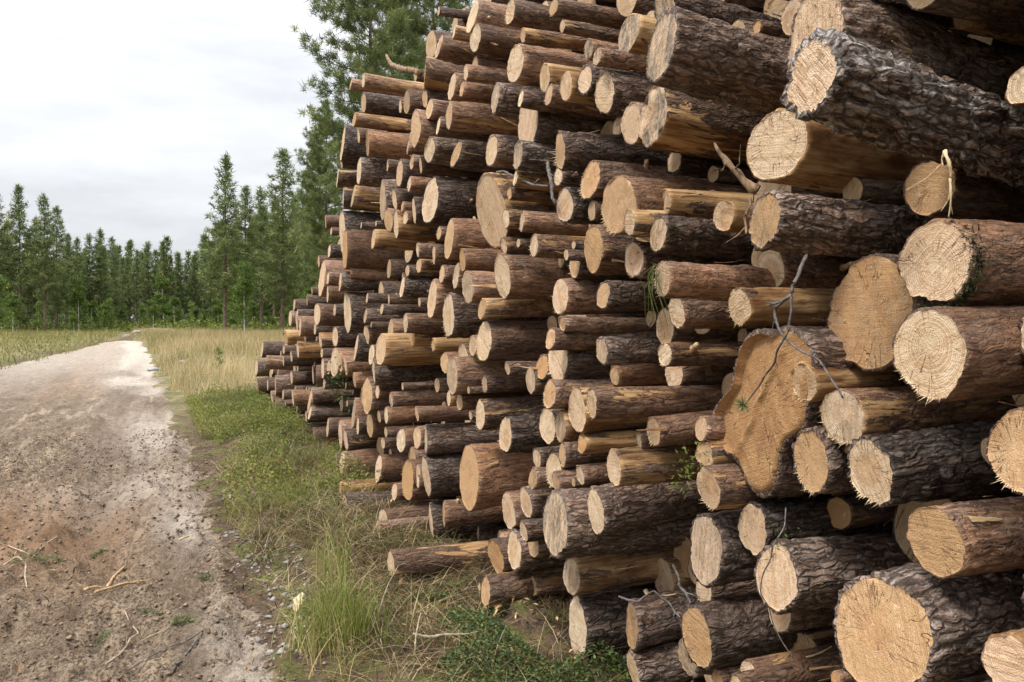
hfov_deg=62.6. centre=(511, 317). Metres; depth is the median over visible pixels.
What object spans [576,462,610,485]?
pine log
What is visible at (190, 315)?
birch sapling
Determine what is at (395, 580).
heather
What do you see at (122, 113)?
sky
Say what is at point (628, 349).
pine log
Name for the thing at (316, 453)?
grass
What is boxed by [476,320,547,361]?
pine log
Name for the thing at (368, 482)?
pine log
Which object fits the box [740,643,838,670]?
pine log
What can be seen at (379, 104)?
pine log
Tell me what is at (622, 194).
pine log
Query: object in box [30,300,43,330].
birch tree
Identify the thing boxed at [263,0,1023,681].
log stack interior
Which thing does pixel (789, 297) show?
forked twig
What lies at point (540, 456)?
pine log
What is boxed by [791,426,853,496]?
pine log
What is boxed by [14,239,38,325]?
pine tree
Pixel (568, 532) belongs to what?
pine log
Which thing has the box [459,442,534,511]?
pine log
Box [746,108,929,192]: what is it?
pine log
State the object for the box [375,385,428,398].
pine log
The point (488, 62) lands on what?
pine log
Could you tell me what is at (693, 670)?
pine log
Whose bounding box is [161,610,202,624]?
pine sprig
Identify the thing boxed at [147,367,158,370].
stone
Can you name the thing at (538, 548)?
pine log
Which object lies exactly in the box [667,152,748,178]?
pine log
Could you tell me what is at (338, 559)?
grass tussock
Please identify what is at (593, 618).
pine log
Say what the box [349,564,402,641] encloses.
dead branch
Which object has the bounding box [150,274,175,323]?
birch tree
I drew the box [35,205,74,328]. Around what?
pine tree
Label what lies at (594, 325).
pine log
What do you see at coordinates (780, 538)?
leafy spray
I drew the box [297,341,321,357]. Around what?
pine log
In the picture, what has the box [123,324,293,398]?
dry grass
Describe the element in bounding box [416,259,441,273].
pine log
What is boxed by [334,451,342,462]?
pine log
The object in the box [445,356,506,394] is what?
pine log
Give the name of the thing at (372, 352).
pine log
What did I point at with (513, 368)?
pine log
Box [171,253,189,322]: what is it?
pine tree
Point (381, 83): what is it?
pine log
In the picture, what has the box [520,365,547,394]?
pine log
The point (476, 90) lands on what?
pine log
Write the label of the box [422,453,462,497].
pine log
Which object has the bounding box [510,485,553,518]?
pine log
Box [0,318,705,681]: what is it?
ground
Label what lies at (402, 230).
pine log
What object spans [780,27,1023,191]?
pine log
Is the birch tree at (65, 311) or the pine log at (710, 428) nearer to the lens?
the pine log at (710, 428)
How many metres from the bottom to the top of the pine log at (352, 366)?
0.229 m
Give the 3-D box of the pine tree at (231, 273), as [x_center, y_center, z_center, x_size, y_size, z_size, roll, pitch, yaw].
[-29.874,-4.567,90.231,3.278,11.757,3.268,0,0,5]
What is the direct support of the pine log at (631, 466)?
in the log stack interior
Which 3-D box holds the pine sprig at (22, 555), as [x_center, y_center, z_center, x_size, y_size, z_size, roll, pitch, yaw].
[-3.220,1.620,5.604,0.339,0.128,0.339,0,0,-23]
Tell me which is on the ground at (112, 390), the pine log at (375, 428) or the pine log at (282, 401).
the pine log at (282, 401)
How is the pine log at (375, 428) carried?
in the log stack interior
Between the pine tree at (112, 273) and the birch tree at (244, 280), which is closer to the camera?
the birch tree at (244, 280)
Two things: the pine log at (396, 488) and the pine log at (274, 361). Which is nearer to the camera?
the pine log at (396, 488)
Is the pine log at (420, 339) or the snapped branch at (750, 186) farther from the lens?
the pine log at (420, 339)
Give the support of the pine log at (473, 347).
on the pine log at (464, 373)
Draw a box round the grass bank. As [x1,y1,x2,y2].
[0,327,126,368]
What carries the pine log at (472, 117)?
in the log stack interior
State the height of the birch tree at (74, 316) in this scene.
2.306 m
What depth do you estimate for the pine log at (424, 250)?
6.10 m
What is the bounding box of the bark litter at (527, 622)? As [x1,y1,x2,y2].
[225,399,693,681]
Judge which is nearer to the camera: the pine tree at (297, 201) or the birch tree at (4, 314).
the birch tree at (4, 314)
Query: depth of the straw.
4.89 m
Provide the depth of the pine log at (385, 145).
7.75 m
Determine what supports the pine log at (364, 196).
in the log stack interior
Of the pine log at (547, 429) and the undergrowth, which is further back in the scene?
the undergrowth
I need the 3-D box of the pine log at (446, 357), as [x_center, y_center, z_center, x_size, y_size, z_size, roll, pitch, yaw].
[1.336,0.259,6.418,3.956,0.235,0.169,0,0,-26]
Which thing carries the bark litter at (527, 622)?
on the ground at (112, 390)
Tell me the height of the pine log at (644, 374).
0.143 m
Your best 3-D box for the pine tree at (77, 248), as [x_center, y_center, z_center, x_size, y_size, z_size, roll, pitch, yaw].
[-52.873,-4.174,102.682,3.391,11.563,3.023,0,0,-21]
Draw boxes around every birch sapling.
[1,316,12,331]
[85,318,94,327]
[184,298,199,334]
[212,347,223,376]
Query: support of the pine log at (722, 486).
on the pine log at (720, 555)
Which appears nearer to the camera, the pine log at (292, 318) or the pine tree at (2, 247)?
the pine log at (292, 318)
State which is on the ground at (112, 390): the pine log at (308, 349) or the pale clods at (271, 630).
the pale clods at (271, 630)
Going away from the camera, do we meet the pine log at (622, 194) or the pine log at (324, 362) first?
the pine log at (622, 194)
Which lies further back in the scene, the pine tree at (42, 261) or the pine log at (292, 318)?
the pine tree at (42, 261)
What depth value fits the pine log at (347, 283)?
8.48 m
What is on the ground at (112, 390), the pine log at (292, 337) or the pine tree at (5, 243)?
the pine tree at (5, 243)
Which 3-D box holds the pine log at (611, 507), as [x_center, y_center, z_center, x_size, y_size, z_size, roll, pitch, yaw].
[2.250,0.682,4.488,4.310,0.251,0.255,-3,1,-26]
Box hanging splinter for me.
[907,149,953,216]
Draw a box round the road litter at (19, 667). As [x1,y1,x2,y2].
[0,427,325,681]
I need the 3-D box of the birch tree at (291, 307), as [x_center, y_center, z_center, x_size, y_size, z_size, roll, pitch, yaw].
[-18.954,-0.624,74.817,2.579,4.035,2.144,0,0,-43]
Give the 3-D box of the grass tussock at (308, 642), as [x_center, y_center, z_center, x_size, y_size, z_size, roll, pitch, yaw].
[-0.904,1.467,4.025,0.533,0.311,0.554,0,0,-23]
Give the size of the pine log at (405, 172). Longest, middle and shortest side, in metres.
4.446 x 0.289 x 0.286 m
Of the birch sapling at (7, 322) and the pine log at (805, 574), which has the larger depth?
the birch sapling at (7, 322)
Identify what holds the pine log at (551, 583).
on the ground at (112, 390)
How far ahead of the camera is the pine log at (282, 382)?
13.72 m
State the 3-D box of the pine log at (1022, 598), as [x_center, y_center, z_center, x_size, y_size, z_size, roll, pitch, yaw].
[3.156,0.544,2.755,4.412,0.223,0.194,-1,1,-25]
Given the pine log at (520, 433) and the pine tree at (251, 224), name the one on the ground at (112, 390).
the pine tree at (251, 224)
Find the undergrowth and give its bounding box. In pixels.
[0,315,296,331]
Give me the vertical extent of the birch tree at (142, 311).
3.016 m
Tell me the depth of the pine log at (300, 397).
11.82 m
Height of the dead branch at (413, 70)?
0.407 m
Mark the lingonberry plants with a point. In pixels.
(483, 618)
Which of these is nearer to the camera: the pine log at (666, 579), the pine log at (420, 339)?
the pine log at (666, 579)
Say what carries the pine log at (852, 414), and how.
on the pine log at (820, 461)
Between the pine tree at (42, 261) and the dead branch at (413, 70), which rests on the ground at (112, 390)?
the pine tree at (42, 261)
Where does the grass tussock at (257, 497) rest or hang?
on the ground at (112, 390)
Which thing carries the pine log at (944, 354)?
on the pine log at (1005, 449)
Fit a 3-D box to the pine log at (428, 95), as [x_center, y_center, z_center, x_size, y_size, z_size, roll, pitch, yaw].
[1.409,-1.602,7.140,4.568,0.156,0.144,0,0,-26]
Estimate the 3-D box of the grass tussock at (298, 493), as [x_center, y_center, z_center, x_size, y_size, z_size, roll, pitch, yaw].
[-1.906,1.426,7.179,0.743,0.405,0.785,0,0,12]
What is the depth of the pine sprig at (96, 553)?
6.03 m
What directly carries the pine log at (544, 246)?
in the log stack interior
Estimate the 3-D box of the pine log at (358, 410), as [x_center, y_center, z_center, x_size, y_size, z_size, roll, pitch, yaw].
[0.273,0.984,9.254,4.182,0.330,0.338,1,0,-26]
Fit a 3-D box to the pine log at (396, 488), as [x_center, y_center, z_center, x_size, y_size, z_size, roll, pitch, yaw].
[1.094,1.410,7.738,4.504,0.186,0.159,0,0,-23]
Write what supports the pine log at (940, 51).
in the log stack interior
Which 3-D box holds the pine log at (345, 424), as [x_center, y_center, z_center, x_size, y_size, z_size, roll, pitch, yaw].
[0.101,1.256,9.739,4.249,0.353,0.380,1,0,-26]
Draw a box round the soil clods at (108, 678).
[0,426,343,681]
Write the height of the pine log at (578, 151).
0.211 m
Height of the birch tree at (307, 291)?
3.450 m
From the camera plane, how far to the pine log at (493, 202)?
4.80 m
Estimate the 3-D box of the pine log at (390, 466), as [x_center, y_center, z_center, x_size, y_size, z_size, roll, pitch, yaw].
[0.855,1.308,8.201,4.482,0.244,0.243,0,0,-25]
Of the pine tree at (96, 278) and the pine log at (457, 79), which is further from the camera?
the pine tree at (96, 278)
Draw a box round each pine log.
[255,359,269,376]
[257,377,274,393]
[261,341,284,357]
[264,355,292,369]
[271,391,281,408]
[275,375,294,396]
[275,398,296,413]
[284,330,303,343]
[289,310,296,325]
[292,390,310,405]
[296,316,313,329]
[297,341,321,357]
[299,317,318,336]
[307,392,339,413]
[308,405,351,419]
[311,387,351,402]
[313,426,338,443]
[314,303,344,325]
[316,365,322,386]
[318,255,342,267]
[318,260,349,296]
[319,332,341,347]
[321,357,352,378]
[325,215,339,228]
[326,417,351,437]
[327,272,339,284]
[327,286,377,302]
[327,360,331,374]
[328,244,342,257]
[330,347,354,376]
[332,326,358,346]
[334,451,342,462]
[336,170,357,187]
[336,292,387,333]
[337,419,351,450]
[337,448,379,474]
[338,211,380,252]
[338,351,354,373]
[339,271,381,291]
[339,478,401,494]
[340,124,394,163]
[342,229,404,270]
[342,491,455,505]
[343,187,379,211]
[344,355,371,375]
[344,429,377,450]
[350,78,404,96]
[350,267,395,280]
[351,185,379,209]
[352,112,411,133]
[352,398,367,428]
[353,371,372,387]
[354,333,375,361]
[356,416,367,434]
[357,128,381,143]
[357,157,395,187]
[361,92,411,118]
[361,377,390,414]
[362,73,423,93]
[364,308,402,323]
[365,326,387,344]
[366,130,410,159]
[366,414,412,437]
[369,345,375,364]
[371,179,407,221]
[371,229,427,250]
[372,358,446,384]
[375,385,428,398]
[375,452,408,483]
[376,333,453,365]
[376,516,428,531]
[378,503,428,520]
[384,208,394,232]
[384,404,441,423]
[387,159,398,172]
[387,540,491,578]
[388,319,404,332]
[389,390,447,406]
[391,483,406,500]
[392,187,423,209]
[394,210,444,241]
[396,159,445,188]
[396,427,415,452]
[399,99,404,113]
[399,275,438,299]
[401,201,411,212]
[401,459,450,500]
[403,89,425,114]
[403,211,414,224]
[403,313,444,332]
[406,140,423,154]
[406,176,430,192]
[408,446,425,458]
[409,333,445,346]
[410,154,423,170]
[411,109,487,148]
[412,196,447,226]
[413,423,435,449]
[415,405,475,421]
[416,243,443,257]
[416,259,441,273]
[416,464,421,481]
[417,475,424,488]
[419,156,483,178]
[422,89,448,107]
[422,176,478,224]
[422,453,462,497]
[424,56,464,91]
[424,136,486,166]
[424,422,498,454]
[426,99,449,119]
[427,278,462,318]
[429,498,504,538]
[431,337,469,351]
[432,245,459,264]
[434,35,508,65]
[434,100,518,135]
[435,226,446,240]
[436,116,491,140]
[439,265,454,283]
[441,351,457,373]
[442,292,547,338]
[442,498,503,527]
[444,216,494,259]
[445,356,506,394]
[447,390,457,405]
[448,71,494,103]
[450,140,515,173]
[452,25,469,42]
[452,262,463,289]
[457,392,542,410]
[458,342,470,356]
[459,81,493,99]
[459,248,502,271]
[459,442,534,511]
[462,271,501,303]
[463,64,539,87]
[466,0,520,33]
[469,22,555,58]
[469,253,571,299]
[469,335,477,356]
[472,56,507,68]
[475,395,545,430]
[476,172,556,248]
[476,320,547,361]
[477,524,507,540]
[478,298,558,319]
[481,375,527,392]
[481,565,568,606]
[485,134,517,168]
[487,537,512,572]
[491,82,536,119]
[498,413,557,453]
[500,237,530,253]
[500,531,509,536]
[501,87,605,145]
[502,208,554,229]
[502,490,526,528]
[505,0,561,32]
[505,361,536,374]
[507,43,592,86]
[507,187,558,203]
[507,528,565,571]
[508,140,556,174]
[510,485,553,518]
[513,170,561,193]
[518,89,611,121]
[519,211,588,235]
[519,518,544,541]
[520,27,616,51]
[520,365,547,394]
[528,234,585,258]
[528,466,553,489]
[528,540,549,557]
[529,130,670,172]
[531,572,567,596]
[532,445,559,466]
[536,354,551,379]
[539,408,568,444]
[540,63,580,91]
[542,378,612,409]
[542,488,737,558]
[544,83,617,119]
[544,452,575,487]
[545,327,655,350]
[546,350,659,378]
[549,0,625,28]
[552,278,650,314]
[552,469,602,488]
[554,167,582,187]
[554,410,579,442]
[555,251,643,279]
[556,187,603,224]
[558,316,655,333]
[559,441,608,467]
[560,19,619,43]
[560,71,595,104]
[563,547,673,595]
[568,383,667,432]
[568,583,657,660]
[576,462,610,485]
[577,63,645,97]
[578,159,742,199]
[578,428,645,453]
[583,38,618,60]
[584,224,649,275]
[586,384,722,419]
[586,480,730,534]
[588,200,602,221]
[593,48,646,71]
[594,70,652,116]
[596,280,670,310]
[596,333,660,365]
[601,120,614,134]
[601,175,748,235]
[606,445,702,486]
[610,363,666,385]
[612,116,621,134]
[618,13,656,54]
[620,101,644,146]
[624,209,708,236]
[625,240,751,280]
[625,585,698,652]
[626,637,703,681]
[636,410,712,446]
[636,433,698,448]
[639,85,764,165]
[646,6,789,115]
[649,215,753,259]
[653,0,781,25]
[654,259,775,301]
[655,555,694,591]
[656,307,737,343]
[658,342,742,366]
[660,188,752,218]
[665,365,733,385]
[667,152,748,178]
[667,298,826,329]
[674,535,691,578]
[677,638,787,678]
[679,593,801,670]
[689,508,757,588]
[695,416,725,441]
[695,440,736,465]
[696,579,756,601]
[697,463,852,510]
[711,664,740,681]
[712,325,858,497]
[713,200,752,234]
[726,287,833,326]
[729,646,842,681]
[736,492,892,557]
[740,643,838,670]
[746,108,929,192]
[748,189,934,258]
[753,19,788,38]
[753,531,910,614]
[757,250,858,288]
[768,607,834,633]
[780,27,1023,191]
[781,0,802,36]
[785,0,1023,100]
[789,626,834,650]
[791,361,907,402]
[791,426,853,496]
[812,253,960,371]
[817,377,1016,447]
[826,491,895,529]
[830,669,853,681]
[832,561,1023,681]
[847,420,1011,507]
[890,303,1023,403]
[897,216,1023,306]
[903,160,1023,222]
[906,495,1023,578]
[950,18,1023,46]
[981,628,1023,681]
[986,401,1023,495]
[1005,67,1023,107]
[1018,317,1023,357]
[1021,574,1023,608]
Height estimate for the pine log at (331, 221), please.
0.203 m
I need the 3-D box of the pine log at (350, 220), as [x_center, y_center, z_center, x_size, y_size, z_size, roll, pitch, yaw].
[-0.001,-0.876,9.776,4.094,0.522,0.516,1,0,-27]
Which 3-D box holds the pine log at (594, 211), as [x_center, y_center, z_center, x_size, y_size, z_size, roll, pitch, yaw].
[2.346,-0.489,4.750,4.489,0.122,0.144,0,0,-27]
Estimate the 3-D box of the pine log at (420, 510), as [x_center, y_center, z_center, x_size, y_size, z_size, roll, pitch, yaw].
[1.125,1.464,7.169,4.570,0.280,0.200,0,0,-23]
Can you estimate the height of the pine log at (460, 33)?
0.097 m
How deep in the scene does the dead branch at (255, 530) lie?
6.19 m
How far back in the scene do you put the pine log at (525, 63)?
4.56 m
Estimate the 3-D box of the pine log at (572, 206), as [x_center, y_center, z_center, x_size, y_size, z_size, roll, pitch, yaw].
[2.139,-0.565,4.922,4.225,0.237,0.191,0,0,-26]
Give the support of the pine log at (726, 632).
on the pine log at (723, 674)
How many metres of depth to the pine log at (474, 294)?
5.15 m
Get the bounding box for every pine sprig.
[5,550,51,565]
[40,554,64,563]
[90,547,111,558]
[95,621,124,645]
[135,606,164,615]
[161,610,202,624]
[192,572,215,581]
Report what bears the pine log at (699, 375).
on the pine log at (623, 402)
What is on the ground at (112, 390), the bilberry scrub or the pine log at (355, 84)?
the bilberry scrub
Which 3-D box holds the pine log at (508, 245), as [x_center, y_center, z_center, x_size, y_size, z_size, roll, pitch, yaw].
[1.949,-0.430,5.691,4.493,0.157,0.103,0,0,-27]
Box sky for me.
[0,0,475,317]
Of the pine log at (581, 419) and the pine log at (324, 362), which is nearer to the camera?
the pine log at (581, 419)
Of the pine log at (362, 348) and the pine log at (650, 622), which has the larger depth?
the pine log at (362, 348)
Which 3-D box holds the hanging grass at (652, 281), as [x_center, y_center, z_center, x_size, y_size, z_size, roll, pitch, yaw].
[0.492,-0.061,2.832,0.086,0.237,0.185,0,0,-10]
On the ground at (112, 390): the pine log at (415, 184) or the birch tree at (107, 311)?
the birch tree at (107, 311)
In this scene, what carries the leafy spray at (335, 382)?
attached to the pine log at (372, 403)
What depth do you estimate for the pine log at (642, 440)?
3.38 m
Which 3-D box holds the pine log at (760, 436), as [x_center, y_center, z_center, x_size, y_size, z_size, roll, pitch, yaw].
[2.620,0.326,3.504,4.009,0.568,0.594,1,0,-23]
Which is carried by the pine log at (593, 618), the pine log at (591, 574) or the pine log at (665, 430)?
the pine log at (591, 574)
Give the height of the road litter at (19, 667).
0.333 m
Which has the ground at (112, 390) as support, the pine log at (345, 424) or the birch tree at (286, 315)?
the birch tree at (286, 315)
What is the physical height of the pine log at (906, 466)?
0.203 m
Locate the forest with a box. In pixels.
[0,198,355,324]
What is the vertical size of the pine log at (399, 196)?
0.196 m
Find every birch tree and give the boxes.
[0,273,17,323]
[0,291,25,326]
[13,292,31,323]
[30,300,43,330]
[58,296,82,322]
[63,274,92,330]
[67,309,80,329]
[81,299,97,323]
[84,302,99,325]
[97,297,116,330]
[117,305,128,324]
[137,302,149,327]
[144,299,162,327]
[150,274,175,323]
[163,295,186,322]
[197,308,207,326]
[207,297,222,323]
[217,294,239,326]
[228,260,258,330]
[247,300,259,325]
[259,308,271,328]
[270,316,276,327]
[284,309,289,327]
[286,290,301,312]
[302,286,311,298]
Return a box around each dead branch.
[3,536,67,587]
[83,566,124,590]
[94,580,145,593]
[105,610,169,665]
[127,614,232,681]
[237,508,272,546]
[263,424,290,457]
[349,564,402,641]
[385,54,423,76]
[413,613,479,655]
[496,162,556,204]
[602,652,624,664]
[618,564,698,619]
[760,507,793,658]
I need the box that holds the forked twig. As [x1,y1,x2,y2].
[734,254,843,411]
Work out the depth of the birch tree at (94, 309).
94.91 m
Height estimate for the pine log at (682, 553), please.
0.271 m
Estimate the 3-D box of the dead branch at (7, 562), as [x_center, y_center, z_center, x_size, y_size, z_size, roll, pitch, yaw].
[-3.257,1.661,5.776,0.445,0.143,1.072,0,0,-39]
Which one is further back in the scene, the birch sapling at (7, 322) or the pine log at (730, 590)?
the birch sapling at (7, 322)
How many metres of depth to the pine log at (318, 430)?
10.30 m
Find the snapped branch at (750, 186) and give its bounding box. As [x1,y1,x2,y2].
[710,143,760,242]
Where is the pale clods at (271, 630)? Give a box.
[221,492,318,660]
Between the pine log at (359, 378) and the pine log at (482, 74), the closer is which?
the pine log at (482, 74)
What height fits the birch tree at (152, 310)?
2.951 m
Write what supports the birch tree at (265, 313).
on the ground at (112, 390)
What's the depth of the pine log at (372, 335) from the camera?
7.73 m
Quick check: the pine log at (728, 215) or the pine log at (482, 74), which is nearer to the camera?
the pine log at (728, 215)
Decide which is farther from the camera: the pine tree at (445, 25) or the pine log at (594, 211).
the pine tree at (445, 25)
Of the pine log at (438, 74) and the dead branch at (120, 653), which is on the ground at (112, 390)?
the dead branch at (120, 653)
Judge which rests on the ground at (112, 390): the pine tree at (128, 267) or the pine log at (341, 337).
the pine tree at (128, 267)
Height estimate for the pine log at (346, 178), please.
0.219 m
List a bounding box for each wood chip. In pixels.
[293,592,303,611]
[493,604,501,615]
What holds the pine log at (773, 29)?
in the log stack interior
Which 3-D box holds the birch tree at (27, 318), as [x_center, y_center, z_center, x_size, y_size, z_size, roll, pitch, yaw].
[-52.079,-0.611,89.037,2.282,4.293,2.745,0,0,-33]
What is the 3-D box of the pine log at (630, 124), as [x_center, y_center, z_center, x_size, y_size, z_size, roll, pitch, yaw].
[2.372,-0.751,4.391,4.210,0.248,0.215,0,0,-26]
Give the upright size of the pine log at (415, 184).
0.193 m
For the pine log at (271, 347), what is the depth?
15.72 m
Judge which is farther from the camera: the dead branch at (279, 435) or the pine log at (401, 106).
the dead branch at (279, 435)
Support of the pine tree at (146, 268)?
on the ground at (112, 390)
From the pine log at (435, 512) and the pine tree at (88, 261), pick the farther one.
the pine tree at (88, 261)
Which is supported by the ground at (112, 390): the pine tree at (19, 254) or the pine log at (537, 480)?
the pine tree at (19, 254)
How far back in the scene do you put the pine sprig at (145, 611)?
4.61 m
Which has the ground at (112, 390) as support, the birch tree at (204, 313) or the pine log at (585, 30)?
the birch tree at (204, 313)
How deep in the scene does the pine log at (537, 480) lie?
4.26 m
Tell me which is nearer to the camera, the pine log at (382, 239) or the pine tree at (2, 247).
the pine log at (382, 239)
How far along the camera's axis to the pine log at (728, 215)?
2.84 m
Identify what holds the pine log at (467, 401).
in the log stack interior
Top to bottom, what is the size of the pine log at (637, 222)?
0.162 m
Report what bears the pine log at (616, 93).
on the pine log at (630, 124)
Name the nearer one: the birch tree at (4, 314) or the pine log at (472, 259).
the pine log at (472, 259)
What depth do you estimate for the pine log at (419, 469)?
6.22 m
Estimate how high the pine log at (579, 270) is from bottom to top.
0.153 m
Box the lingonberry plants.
[411,579,632,681]
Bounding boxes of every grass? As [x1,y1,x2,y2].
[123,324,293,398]
[183,382,521,681]
[638,265,667,332]
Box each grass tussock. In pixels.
[236,558,404,661]
[239,484,319,516]
[261,468,324,504]
[266,591,386,678]
[280,497,377,583]
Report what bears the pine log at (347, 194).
on the pine log at (350, 220)
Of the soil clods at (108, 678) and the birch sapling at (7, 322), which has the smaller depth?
the soil clods at (108, 678)
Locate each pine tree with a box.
[0,183,38,330]
[0,194,15,281]
[0,220,27,327]
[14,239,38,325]
[17,214,46,326]
[24,192,70,330]
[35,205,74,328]
[52,233,82,327]
[70,237,86,323]
[79,227,119,328]
[79,232,102,325]
[98,236,126,315]
[118,256,137,325]
[127,248,144,322]
[135,240,158,316]
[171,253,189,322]
[195,151,253,331]
[220,184,268,327]
[221,223,242,314]
[242,186,280,328]
[247,227,258,322]
[248,147,311,329]
[257,204,286,324]
[279,194,301,283]
[284,166,317,298]
[285,122,339,281]
[289,0,443,243]
[290,93,359,285]
[341,1,438,112]
[380,0,472,82]
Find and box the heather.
[224,433,697,681]
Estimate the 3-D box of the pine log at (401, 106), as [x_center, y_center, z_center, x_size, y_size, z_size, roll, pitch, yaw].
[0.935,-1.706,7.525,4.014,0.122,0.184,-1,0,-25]
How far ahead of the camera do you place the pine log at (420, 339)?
6.50 m
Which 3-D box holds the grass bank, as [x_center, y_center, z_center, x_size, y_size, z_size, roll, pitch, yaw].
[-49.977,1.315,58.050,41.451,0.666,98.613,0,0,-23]
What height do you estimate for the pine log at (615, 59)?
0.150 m
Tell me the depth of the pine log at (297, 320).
11.61 m
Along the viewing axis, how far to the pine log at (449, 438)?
5.95 m
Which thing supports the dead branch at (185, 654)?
on the ground at (112, 390)
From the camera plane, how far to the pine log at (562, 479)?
3.94 m
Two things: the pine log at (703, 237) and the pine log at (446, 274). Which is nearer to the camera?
the pine log at (703, 237)
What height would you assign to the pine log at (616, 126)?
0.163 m
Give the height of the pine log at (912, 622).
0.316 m
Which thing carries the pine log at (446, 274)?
in the log stack interior
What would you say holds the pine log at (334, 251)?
in the log stack interior
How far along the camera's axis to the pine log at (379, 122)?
7.77 m
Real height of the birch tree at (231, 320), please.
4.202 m
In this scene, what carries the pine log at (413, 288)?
in the log stack interior
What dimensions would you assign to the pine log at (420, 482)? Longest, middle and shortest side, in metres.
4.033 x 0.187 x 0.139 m
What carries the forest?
on the ground at (112, 390)
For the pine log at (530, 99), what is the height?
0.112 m
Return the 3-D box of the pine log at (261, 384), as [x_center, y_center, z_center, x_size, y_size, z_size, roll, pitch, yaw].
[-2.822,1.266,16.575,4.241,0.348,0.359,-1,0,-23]
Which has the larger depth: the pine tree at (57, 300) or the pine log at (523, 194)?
the pine tree at (57, 300)
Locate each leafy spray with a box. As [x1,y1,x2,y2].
[317,357,352,414]
[665,430,707,499]
[765,521,799,549]
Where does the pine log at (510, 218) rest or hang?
on the pine log at (508, 245)
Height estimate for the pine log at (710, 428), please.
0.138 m
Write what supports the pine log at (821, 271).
in the log stack interior
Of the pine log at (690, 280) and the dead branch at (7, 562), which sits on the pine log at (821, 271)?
the pine log at (690, 280)
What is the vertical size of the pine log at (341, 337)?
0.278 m
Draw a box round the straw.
[154,426,628,681]
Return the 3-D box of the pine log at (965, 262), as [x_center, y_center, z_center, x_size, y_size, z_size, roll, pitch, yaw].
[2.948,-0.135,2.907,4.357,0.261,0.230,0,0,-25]
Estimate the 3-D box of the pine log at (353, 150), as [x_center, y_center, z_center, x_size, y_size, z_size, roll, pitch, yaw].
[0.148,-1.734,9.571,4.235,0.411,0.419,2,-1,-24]
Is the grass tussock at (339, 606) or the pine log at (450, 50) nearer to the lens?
the grass tussock at (339, 606)
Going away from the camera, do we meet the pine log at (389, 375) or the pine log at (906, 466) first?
the pine log at (906, 466)
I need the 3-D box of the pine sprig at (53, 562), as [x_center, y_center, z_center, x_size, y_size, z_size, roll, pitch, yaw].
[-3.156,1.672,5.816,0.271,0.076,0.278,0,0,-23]
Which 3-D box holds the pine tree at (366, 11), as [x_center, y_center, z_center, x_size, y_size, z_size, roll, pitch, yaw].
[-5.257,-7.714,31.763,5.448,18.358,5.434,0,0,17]
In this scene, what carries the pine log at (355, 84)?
in the log stack interior
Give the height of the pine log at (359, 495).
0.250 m
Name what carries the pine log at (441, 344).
on the pine log at (446, 357)
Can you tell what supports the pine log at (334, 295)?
in the log stack interior
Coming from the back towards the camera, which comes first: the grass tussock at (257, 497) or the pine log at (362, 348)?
the pine log at (362, 348)
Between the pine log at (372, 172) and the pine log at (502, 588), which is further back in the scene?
the pine log at (372, 172)
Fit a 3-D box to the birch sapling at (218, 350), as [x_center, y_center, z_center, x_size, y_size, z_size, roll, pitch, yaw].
[-7.297,1.116,20.995,0.316,0.864,0.332,0,0,-5]
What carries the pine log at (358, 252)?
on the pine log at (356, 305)
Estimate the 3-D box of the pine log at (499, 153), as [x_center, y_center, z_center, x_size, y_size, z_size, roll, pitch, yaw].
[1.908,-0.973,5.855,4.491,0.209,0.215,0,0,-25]
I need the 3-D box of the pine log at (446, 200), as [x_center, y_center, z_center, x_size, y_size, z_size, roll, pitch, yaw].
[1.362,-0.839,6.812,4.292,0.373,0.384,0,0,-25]
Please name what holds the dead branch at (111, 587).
on the ground at (112, 390)
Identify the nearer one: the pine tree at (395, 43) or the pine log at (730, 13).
the pine log at (730, 13)
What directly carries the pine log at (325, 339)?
in the log stack interior
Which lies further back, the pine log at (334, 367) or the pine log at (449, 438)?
the pine log at (334, 367)
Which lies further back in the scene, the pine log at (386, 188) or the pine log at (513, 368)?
the pine log at (386, 188)
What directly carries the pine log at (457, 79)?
on the pine log at (472, 117)
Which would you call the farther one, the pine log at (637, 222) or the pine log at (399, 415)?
the pine log at (399, 415)
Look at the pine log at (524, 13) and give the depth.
4.66 m
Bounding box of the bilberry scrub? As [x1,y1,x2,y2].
[186,382,384,512]
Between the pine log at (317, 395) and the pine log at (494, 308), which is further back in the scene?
the pine log at (317, 395)
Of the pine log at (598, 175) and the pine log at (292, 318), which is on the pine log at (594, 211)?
the pine log at (598, 175)
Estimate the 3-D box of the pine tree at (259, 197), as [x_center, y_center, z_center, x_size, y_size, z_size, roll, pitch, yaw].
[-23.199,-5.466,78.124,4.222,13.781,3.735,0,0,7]
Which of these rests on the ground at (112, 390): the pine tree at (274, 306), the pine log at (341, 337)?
the pine tree at (274, 306)
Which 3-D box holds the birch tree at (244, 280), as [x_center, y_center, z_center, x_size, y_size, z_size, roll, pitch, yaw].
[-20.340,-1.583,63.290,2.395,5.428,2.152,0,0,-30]
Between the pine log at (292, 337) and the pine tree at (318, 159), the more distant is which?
the pine tree at (318, 159)
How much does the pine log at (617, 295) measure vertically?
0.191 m
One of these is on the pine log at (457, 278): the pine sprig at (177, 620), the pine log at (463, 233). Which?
the pine log at (463, 233)
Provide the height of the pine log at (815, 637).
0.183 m
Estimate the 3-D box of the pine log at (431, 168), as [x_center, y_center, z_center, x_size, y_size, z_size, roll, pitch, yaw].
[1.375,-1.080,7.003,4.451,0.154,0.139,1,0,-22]
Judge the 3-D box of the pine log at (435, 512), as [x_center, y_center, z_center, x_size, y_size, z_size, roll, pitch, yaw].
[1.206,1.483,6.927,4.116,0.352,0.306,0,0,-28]
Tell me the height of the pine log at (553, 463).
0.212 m
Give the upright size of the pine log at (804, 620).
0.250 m
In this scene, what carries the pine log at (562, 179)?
in the log stack interior
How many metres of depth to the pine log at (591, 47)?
3.79 m

